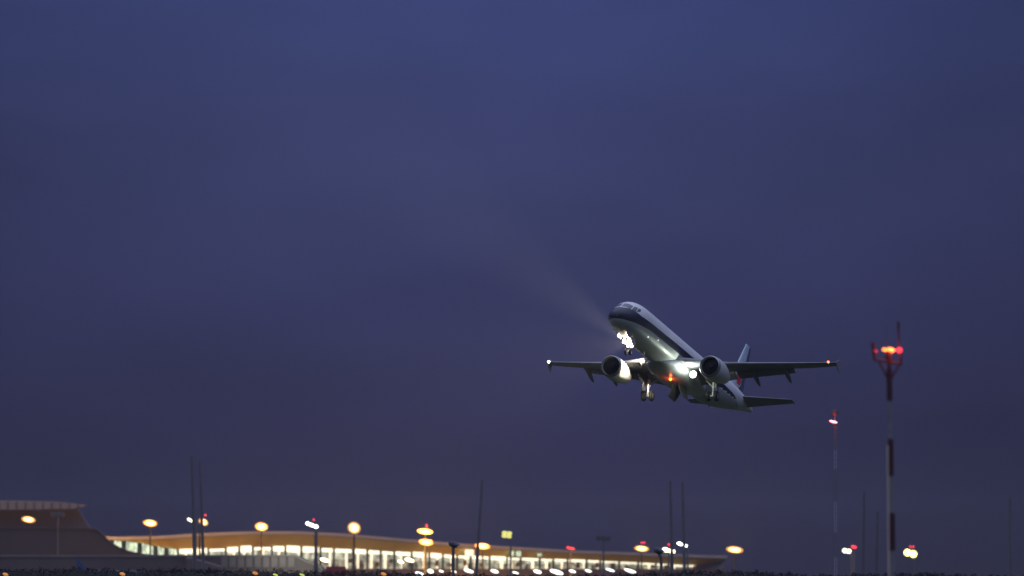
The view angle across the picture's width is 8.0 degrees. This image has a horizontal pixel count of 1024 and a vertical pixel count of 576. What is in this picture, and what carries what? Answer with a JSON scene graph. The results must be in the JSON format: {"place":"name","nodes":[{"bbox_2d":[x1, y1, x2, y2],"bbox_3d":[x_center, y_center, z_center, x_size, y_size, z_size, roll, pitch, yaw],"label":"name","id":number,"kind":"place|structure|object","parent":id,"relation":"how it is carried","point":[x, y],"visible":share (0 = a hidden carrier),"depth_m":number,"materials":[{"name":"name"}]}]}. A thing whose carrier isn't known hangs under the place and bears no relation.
{"place":"outdoors","nodes":[
{"label":"outdoors","id":0,"kind":"place"},
{"bbox_2d":[0,501,90,527],"bbox_3d":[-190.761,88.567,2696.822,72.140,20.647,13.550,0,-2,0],"label":"terminal hall","id":1,"kind":"structure","parent":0,"point":[12,513],"depth_m":2698.67,"materials":[{"name":"grey concrete"}]},
{"bbox_2d":[76,558,144,573],"bbox_3d":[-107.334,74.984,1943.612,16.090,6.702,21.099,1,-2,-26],"label":"parked jet","id":2,"kind":"object","parent":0,"point":[79,563],"visible":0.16,"depth_m":1947.79,"materials":[{"name":"grey paint"}]},
{"bbox_2d":[106,531,726,575],"bbox_3d":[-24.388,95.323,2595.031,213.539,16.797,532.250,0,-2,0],"label":"terminal building","id":3,"kind":"structure","parent":0,"point":[373,553],"depth_m":2569.12,"materials":[{"name":"beige metal"}]},
{"bbox_2d":[114,540,120,546],"bbox_3d":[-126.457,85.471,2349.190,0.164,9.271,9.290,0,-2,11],"label":"window","id":4,"kind":"structure","parent":3,"relation":"in","point":[116,542],"depth_m":2348.84,"materials":[{"name":"grey glass"}]},
{"bbox_2d":[126,541,136,551],"bbox_3d":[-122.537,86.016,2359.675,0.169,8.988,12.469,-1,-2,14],"label":"window","id":5,"kind":"structure","parent":3,"relation":"in","point":[130,546],"depth_m":2359.76,"materials":[{"name":"grey glass"}]},
{"bbox_2d":[142,543,152,554],"bbox_3d":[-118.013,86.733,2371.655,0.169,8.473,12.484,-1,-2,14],"label":"window","id":6,"kind":"structure","parent":3,"relation":"in","point":[145,547],"depth_m":2370.74,"materials":[{"name":"grey glass"}]},
{"bbox_2d":[158,546,163,554],"bbox_3d":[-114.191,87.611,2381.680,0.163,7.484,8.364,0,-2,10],"label":"window","id":7,"kind":"structure","parent":3,"relation":"in","point":[160,549],"depth_m":2381.18,"materials":[{"name":"grey glass"}]},
{"bbox_2d":[169,548,176,554],"bbox_3d":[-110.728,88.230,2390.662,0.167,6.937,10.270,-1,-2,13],"label":"window","id":8,"kind":"structure","parent":3,"relation":"in","point":[172,551],"depth_m":2390.50,"materials":[{"name":"grey glass"}]},
{"bbox_2d":[179,549,192,554],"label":"window","id":9,"kind":"structure","parent":3,"relation":"in","point":[181,551],"depth_m":2400.44,"materials":[{"name":"grey glass"}]},
{"bbox_2d":[197,548,206,554],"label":"window","id":10,"kind":"structure","parent":3,"relation":"in","point":[200,548],"depth_m":2412.19,"materials":[{"name":"grey glass"}]},
{"bbox_2d":[209,548,224,554],"bbox_3d":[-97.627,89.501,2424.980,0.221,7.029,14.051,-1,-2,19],"label":"window","id":11,"kind":"structure","parent":3,"relation":"in","point":[213,551],"depth_m":2425.18,"materials":[{"name":"grey glass"}]},
{"bbox_2d":[227,547,237,554],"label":"window","id":12,"kind":"structure","parent":3,"relation":"in","point":[230,550],"depth_m":2436.46,"materials":[{"name":"grey glass"}]},
{"bbox_2d":[240,546,251,554],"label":"window","id":13,"kind":"structure","parent":3,"relation":"in","point":[245,550],"depth_m":2447.19,"materials":[{"name":"grey glass"}]},
{"bbox_2d":[254,546,270,554],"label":"window","id":14,"kind":"structure","parent":3,"relation":"in","point":[266,550],"depth_m":2459.16,"materials":[{"name":"grey glass"}]},
{"bbox_2d":[273,546,283,554],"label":"window","id":15,"kind":"structure","parent":3,"relation":"in","point":[277,550],"depth_m":2471.20,"materials":[{"name":"grey glass"}]},
{"bbox_2d":[287,546,299,555],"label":"window","id":16,"kind":"structure","parent":3,"relation":"in","point":[291,550],"depth_m":2482.08,"materials":[{"name":"grey glass"}]},
{"bbox_2d":[302,547,318,563],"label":"window","id":17,"kind":"structure","parent":3,"relation":"in","point":[308,552],"depth_m":2494.84,"materials":[{"name":"grey"}]},
{"bbox_2d":[322,548,332,568],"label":"window","id":18,"kind":"structure","parent":3,"relation":"in","point":[327,553],"depth_m":2508.28,"materials":[{"name":"grey"}]},
{"bbox_2d":[335,548,351,568],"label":"window","id":19,"kind":"structure","parent":3,"relation":"in","point":[343,557],"depth_m":2520.56,"materials":[{"name":"grey"}]},
{"bbox_2d":[355,549,365,568],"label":"window","id":20,"kind":"structure","parent":3,"relation":"in","point":[360,554],"depth_m":2532.28,"materials":[{"name":"grey"}]},
{"bbox_2d":[368,550,379,568],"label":"window","id":21,"kind":"structure","parent":3,"relation":"in","point":[373,555],"depth_m":2542.81,"materials":[{"name":"grey"}]},
{"bbox_2d":[382,551,392,568],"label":"window","id":22,"kind":"structure","parent":3,"relation":"in","point":[387,556],"depth_m":2553.38,"materials":[{"name":"grey"}]},
{"bbox_2d":[395,552,410,568],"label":"window","id":23,"kind":"structure","parent":3,"relation":"in","point":[401,556],"depth_m":2564.63,"materials":[{"name":"grey"}]},
{"bbox_2d":[413,552,427,568],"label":"window","id":24,"kind":"structure","parent":3,"relation":"in","point":[418,557],"depth_m":2576.87,"materials":[{"name":"grey"}]},
{"bbox_2d":[430,553,441,568],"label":"window","id":25,"kind":"structure","parent":3,"relation":"in","point":[435,558],"depth_m":2589.80,"materials":[{"name":"grey"}]},
{"bbox_2d":[444,554,455,568],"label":"window","id":26,"kind":"structure","parent":3,"relation":"in","point":[447,558],"depth_m":2599.30,"materials":[{"name":"grey"}]},
{"bbox_2d":[458,555,468,568],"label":"window","id":27,"kind":"structure","parent":3,"relation":"in","point":[463,561],"depth_m":2610.75,"materials":[{"name":"grey"}]},
{"bbox_2d":[465,550,473,555],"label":"clerestory window","id":28,"kind":"structure","parent":3,"relation":"in","point":[467,552],"depth_m":2608.83,"materials":[{"name":"white glass"}]},
{"bbox_2d":[472,556,488,568],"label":"window","id":29,"kind":"structure","parent":3,"relation":"in","point":[485,559],"depth_m":2624.17,"materials":[{"name":"grey"}]},
{"bbox_2d":[491,556,505,568],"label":"window","id":30,"kind":"structure","parent":3,"relation":"in","point":[497,562],"depth_m":2637.01,"materials":[{"name":"grey"}]},
{"bbox_2d":[508,557,519,568],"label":"window","id":31,"kind":"structure","parent":3,"relation":"in","point":[515,561],"depth_m":2649.27,"materials":[{"name":"grey"}]},
{"bbox_2d":[522,558,538,568],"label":"window","id":32,"kind":"structure","parent":3,"relation":"in","point":[527,563],"depth_m":2661.59,"materials":[{"name":"grey"}]},
{"bbox_2d":[541,558,551,568],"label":"window","id":33,"kind":"structure","parent":3,"relation":"in","point":[545,563],"depth_m":2672.66,"materials":[{"name":"grey"}]},
{"bbox_2d":[554,559,566,568],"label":"window","id":34,"kind":"structure","parent":3,"relation":"in","point":[558,563],"depth_m":2683.77,"materials":[{"name":"grey"}]},
{"bbox_2d":[568,559,585,568],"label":"window","id":35,"kind":"structure","parent":3,"relation":"in","point":[575,564],"depth_m":2696.25,"materials":[{"name":"grey"}]},
{"bbox_2d":[588,560,598,568],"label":"window","id":36,"kind":"structure","parent":3,"relation":"in","point":[592,564],"depth_m":2708.79,"materials":[{"name":"grey"}]},
{"bbox_2d":[601,561,617,568],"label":"window","id":37,"kind":"structure","parent":3,"relation":"in","point":[608,564],"depth_m":2722.05,"materials":[{"name":"grey"}]},
{"bbox_2d":[620,562,636,569],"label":"window","id":38,"kind":"structure","parent":3,"relation":"in","point":[623,565],"depth_m":2735.37,"materials":[{"name":"grey"}]},
{"bbox_2d":[639,563,654,568],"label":"window","id":39,"kind":"structure","parent":3,"relation":"in","point":[644,565],"depth_m":2749.43,"materials":[{"name":"grey"}]},
{"bbox_2d":[657,564,667,568],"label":"window","id":40,"kind":"structure","parent":3,"relation":"in","point":[665,566],"depth_m":2762.21,"materials":[{"name":"grey"}]},
{"bbox_2d":[670,565,682,568],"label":"window","id":41,"kind":"structure","parent":3,"relation":"in","point":[675,566],"depth_m":2772.69,"materials":[{"name":"grey"}]},
{"bbox_2d":[686,565,696,569],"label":"window","id":42,"kind":"structure","parent":3,"relation":"in","point":[693,567],"depth_m":2783.88,"materials":[{"name":"grey"}]},
{"bbox_2d":[0,571,902,575],"bbox_3d":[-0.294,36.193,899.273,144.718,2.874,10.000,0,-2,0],"label":"earth bank terrain","id":43,"kind":"structure","parent":0,"point":[151,574],"depth_m":898.60,"materials":[{"name":"brown soil"}]},
{"bbox_2d":[0,566,1021,575],"bbox_3d":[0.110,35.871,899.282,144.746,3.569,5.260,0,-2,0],"label":"roadside shrubbery","id":44,"kind":"object","parent":43,"relation":"on","point":[718,571],"visible":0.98,"depth_m":898.71,"materials":[{"name":"green plant"}]},
{"bbox_2d":[0,0,1023,575],"label":"sky","id":45,"kind":"structure","parent":0,"point":[332,258],"materials":[{"name":"blue"}]},
{"bbox_2d":[546,302,840,412],"bbox_3d":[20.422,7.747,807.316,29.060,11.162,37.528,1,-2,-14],"label":"airliner","id":46,"kind":"object","parent":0,"point":[674,363],"visible":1,"depth_m":801.61,"materials":[{"name":"paint"}]},
{"label":"apron","id":47,"kind":"structure","parent":0,"visible":0},
{"bbox_2d":[50,512,64,554],"bbox_3d":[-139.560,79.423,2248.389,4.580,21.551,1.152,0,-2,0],"label":"floodlight mast","id":48,"kind":"object","parent":47,"relation":"on","point":[57,514],"visible":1,"depth_m":2248.25,"materials":[{"name":"metal"}]},
{"bbox_2d":[0,528,151,554],"bbox_3d":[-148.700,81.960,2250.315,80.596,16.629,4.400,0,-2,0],"label":"terminal wing","id":49,"kind":"structure","parent":47,"relation":"on","point":[43,541],"depth_m":2248.65,"materials":[{"name":"grey concrete"}]},
{"bbox_2d":[0,555,324,574],"bbox_3d":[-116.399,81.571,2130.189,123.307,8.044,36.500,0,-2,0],"label":"pier building","id":50,"kind":"structure","parent":47,"relation":"on","point":[251,563],"depth_m":2118.46,"materials":[{"name":"grey concrete"}]},
{"bbox_2d":[188,518,196,569],"bbox_3d":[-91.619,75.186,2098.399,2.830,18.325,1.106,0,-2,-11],"label":"floodlight mast","id":51,"kind":"object","parent":47,"relation":"on","point":[195,538],"visible":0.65,"depth_m":2098.50,"materials":[{"name":"grey metal"}]},
{"bbox_2d":[190,456,195,572],"bbox_3d":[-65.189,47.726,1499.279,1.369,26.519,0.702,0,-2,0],"label":"thin pole","id":52,"kind":"object","parent":47,"relation":"on","point":[193,523],"visible":1,"depth_m":1499.07,"materials":[{"name":"metal"}]},
{"bbox_2d":[198,459,204,573],"bbox_3d":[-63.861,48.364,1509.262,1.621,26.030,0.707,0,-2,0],"label":"thin pole","id":53,"kind":"object","parent":47,"relation":"on","point":[201,524],"visible":1,"depth_m":1509.06,"materials":[{"name":"metal"}]},
{"bbox_2d":[199,514,207,554],"bbox_3d":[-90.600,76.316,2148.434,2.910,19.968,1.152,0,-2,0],"label":"floodlight mast","id":54,"kind":"object","parent":47,"relation":"on","point":[205,522],"visible":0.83,"depth_m":2148.30,"materials":[{"name":"grey"}]},
{"bbox_2d":[255,523,267,554],"bbox_3d":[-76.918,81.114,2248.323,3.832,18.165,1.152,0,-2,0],"label":"floodlight mast","id":55,"kind":"object","parent":47,"relation":"on","point":[261,527],"visible":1,"depth_m":2248.11,"materials":[{"name":"yellow"}]},
{"bbox_2d":[306,519,317,574],"bbox_3d":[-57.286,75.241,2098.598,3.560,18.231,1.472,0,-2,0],"label":"floodlight mast","id":56,"kind":"object","parent":47,"relation":"on","point":[315,546],"visible":1,"depth_m":2098.23,"materials":[{"name":"grey metal"}]},
{"bbox_2d":[326,566,345,575],"bbox_3d":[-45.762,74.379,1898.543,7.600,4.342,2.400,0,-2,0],"label":"service truck","id":57,"kind":"object","parent":47,"relation":"on","point":[339,569],"visible":0.47,"depth_m":1897.40,"materials":[{"name":"red"}]},
{"bbox_2d":[348,522,359,571],"bbox_3d":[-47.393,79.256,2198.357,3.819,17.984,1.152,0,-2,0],"label":"floodlight mast","id":58,"kind":"object","parent":47,"relation":"on","point":[354,528],"visible":1,"depth_m":2198.14,"materials":[{"name":"yellow"}]},
{"bbox_2d":[405,558,413,571],"bbox_3d":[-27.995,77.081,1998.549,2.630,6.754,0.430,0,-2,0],"label":"field lamp","id":59,"kind":"object","parent":47,"relation":"on","point":[409,560],"visible":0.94,"depth_m":1998.49,"materials":[{"name":"paint"}]},
{"bbox_2d":[417,524,432,572],"bbox_3d":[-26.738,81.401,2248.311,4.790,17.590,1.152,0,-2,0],"label":"floodlight mast","id":60,"kind":"object","parent":47,"relation":"on","point":[425,531],"visible":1,"depth_m":2248.07,"materials":[{"name":"yellow"}]},
{"bbox_2d":[419,539,432,573],"bbox_3d":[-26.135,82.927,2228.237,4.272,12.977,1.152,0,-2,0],"label":"floodlight mast","id":61,"kind":"object","parent":47,"relation":"on","point":[425,542],"visible":1,"depth_m":2227.99,"materials":[{"name":"yellow"}]},
{"bbox_2d":[474,480,482,575],"bbox_3d":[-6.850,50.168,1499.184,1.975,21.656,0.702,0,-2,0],"label":"thin pole","id":62,"kind":"object","parent":47,"relation":"on","point":[478,534],"visible":1,"depth_m":1498.96,"materials":[{"name":"metal"}]},
{"bbox_2d":[502,531,511,575],"bbox_3d":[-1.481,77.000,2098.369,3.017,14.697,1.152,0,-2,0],"label":"floodlight mast","id":63,"kind":"object","parent":47,"relation":"on","point":[505,534],"visible":1,"depth_m":2098.19,"materials":[{"name":"paint"}]},
{"bbox_2d":[550,569,562,575],"bbox_3d":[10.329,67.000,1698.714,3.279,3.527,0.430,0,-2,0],"label":"field lamp","id":64,"kind":"object","parent":47,"relation":"on","point":[556,572],"visible":1,"depth_m":1698.59,"materials":[{"name":"paint"}]},
{"bbox_2d":[596,535,610,575],"bbox_3d":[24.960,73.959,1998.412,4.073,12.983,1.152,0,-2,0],"label":"floodlight mast","id":65,"kind":"object","parent":47,"relation":"on","point":[603,538],"visible":1,"depth_m":1998.17,"materials":[{"name":"metal"}]},
{"bbox_2d":[624,569,635,572],"bbox_3d":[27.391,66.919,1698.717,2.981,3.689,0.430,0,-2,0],"label":"field lamp","id":66,"kind":"object","parent":47,"relation":"on","point":[630,570],"visible":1,"depth_m":1698.59,"materials":[{"name":"paint"}]},
{"bbox_2d":[662,544,674,575],"bbox_3d":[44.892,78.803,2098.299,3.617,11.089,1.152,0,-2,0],"label":"floodlight mast","id":67,"kind":"object","parent":47,"relation":"on","point":[666,550],"visible":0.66,"depth_m":2098.20,"materials":[{"name":"paint"}]},
{"bbox_2d":[669,481,673,575],"bbox_3d":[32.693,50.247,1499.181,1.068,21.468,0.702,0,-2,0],"label":"thin pole","id":68,"kind":"object","parent":47,"relation":"on","point":[671,533],"visible":1,"depth_m":1498.96,"materials":[{"name":"metal"}]},
{"bbox_2d":[677,542,688,572],"bbox_3d":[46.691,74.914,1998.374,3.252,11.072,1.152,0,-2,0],"label":"floodlight mast","id":69,"kind":"object","parent":47,"relation":"on","point":[679,543],"visible":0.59,"depth_m":1998.39,"materials":[{"name":"metal"}]},
{"bbox_2d":[681,483,685,573],"bbox_3d":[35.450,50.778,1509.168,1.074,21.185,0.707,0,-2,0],"label":"thin pole","id":70,"kind":"object","parent":47,"relation":"on","point":[683,534],"visible":1,"depth_m":1509.01,"materials":[{"name":"metal"}]},
{"bbox_2d":[1008,497,1011,575],"bbox_3d":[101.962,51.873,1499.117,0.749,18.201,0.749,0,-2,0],"label":"thin pole","id":71,"kind":"object","parent":47,"relation":"on","point":[1010,550],"visible":1,"depth_m":1498.89,"materials":[{"name":"metal"}]},
{"label":"ground","id":72,"kind":"structure","parent":0,"visible":0},
{"bbox_2d":[22,516,34,527],"bbox_3d":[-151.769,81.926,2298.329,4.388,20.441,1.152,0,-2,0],"label":"floodlight mast","id":73,"kind":"object","parent":72,"relation":"on","point":[28,519],"visible":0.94,"depth_m":2298.17,"materials":[{"name":"yellow"}]},
{"bbox_2d":[143,520,156,553],"bbox_3d":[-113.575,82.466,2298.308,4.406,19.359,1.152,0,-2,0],"label":"floodlight mast","id":74,"kind":"object","parent":72,"relation":"on","point":[150,523],"visible":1,"depth_m":2298.17,"materials":[{"name":"yellow"}]},
{"bbox_2d":[448,541,459,575],"bbox_3d":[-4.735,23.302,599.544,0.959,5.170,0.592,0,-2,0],"label":"lamp post","id":75,"kind":"object","parent":72,"relation":"on","point":[453,544],"visible":1,"depth_m":599.47,"materials":[{"name":"metal"}]},
{"bbox_2d":[475,543,489,575],"bbox_3d":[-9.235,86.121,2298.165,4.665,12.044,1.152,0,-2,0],"label":"floodlight mast","id":76,"kind":"object","parent":72,"relation":"on","point":[482,546],"visible":0.87,"depth_m":2297.87,"materials":[{"name":"yellow"}]},
{"bbox_2d":[566,547,573,575],"bbox_3d":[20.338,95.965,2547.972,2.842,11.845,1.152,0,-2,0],"label":"floodlight mast","id":77,"kind":"object","parent":72,"relation":"on","point":[570,557],"visible":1,"depth_m":2547.86,"materials":[{"name":"metal"}]},
{"bbox_2d":[634,542,648,575],"bbox_3d":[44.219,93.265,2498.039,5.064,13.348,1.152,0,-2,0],"label":"floodlight mast","id":78,"kind":"object","parent":72,"relation":"on","point":[641,548],"visible":1,"depth_m":2497.72,"materials":[{"name":"yellow"}]},
{"bbox_2d":[654,547,664,575],"bbox_3d":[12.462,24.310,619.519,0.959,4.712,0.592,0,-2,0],"label":"lamp post","id":79,"kind":"object","parent":72,"relation":"on","point":[659,551],"visible":1,"depth_m":619.44,"materials":[{"name":"metal"}]},
{"bbox_2d":[726,546,742,574],"bbox_3d":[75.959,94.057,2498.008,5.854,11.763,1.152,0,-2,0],"label":"floodlight mast","id":80,"kind":"object","parent":72,"relation":"on","point":[733,549],"visible":1,"depth_m":2497.68,"materials":[{"name":"yellow"}]},
{"bbox_2d":[829,409,837,575],"bbox_3d":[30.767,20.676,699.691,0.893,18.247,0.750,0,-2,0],"label":"lattice mast","id":81,"kind":"object","parent":72,"relation":"on","point":[834,413],"visible":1,"depth_m":699.70,"materials":[{"name":"metal"}]},
{"bbox_2d":[843,549,852,575],"bbox_3d":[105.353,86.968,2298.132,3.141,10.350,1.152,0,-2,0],"label":"floodlight mast","id":82,"kind":"object","parent":72,"relation":"on","point":[847,551],"visible":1,"depth_m":2297.83,"materials":[{"name":"paint"}]},
{"bbox_2d":[851,545,856,572],"bbox_3d":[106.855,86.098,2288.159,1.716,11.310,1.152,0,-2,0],"label":"floodlight mast","id":83,"kind":"object","parent":72,"relation":"on","point":[853,546],"visible":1,"depth_m":2288.15,"materials":[{"name":"metal"}]},
{"bbox_2d":[862,491,864,574],"bbox_3d":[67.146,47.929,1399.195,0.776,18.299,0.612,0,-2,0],"label":"thin pole","id":84,"kind":"object","parent":72,"relation":"on","point":[863,548],"visible":1,"depth_m":1399.00,"materials":[{"name":"metal"}]},
{"bbox_2d":[875,512,878,575],"bbox_3d":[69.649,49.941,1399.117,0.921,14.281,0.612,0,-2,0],"label":"thin pole","id":85,"kind":"object","parent":72,"relation":"on","point":[876,546],"visible":1,"depth_m":1398.94,"materials":[{"name":"metal"}]},
{"bbox_2d":[871,322,902,575],"bbox_3d":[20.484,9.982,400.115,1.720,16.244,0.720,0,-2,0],"label":"obstacle mast","id":86,"kind":"object","parent":72,"relation":"on","point":[889,375],"visible":1,"depth_m":399.86,"materials":[{"name":"metal"}]},
{"bbox_2d":[904,546,916,573],"bbox_3d":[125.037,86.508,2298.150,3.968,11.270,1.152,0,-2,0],"label":"floodlight mast","id":87,"kind":"object","parent":72,"relation":"on","point":[908,552],"visible":1,"depth_m":2297.78,"materials":[{"name":"grey"}]}
]}

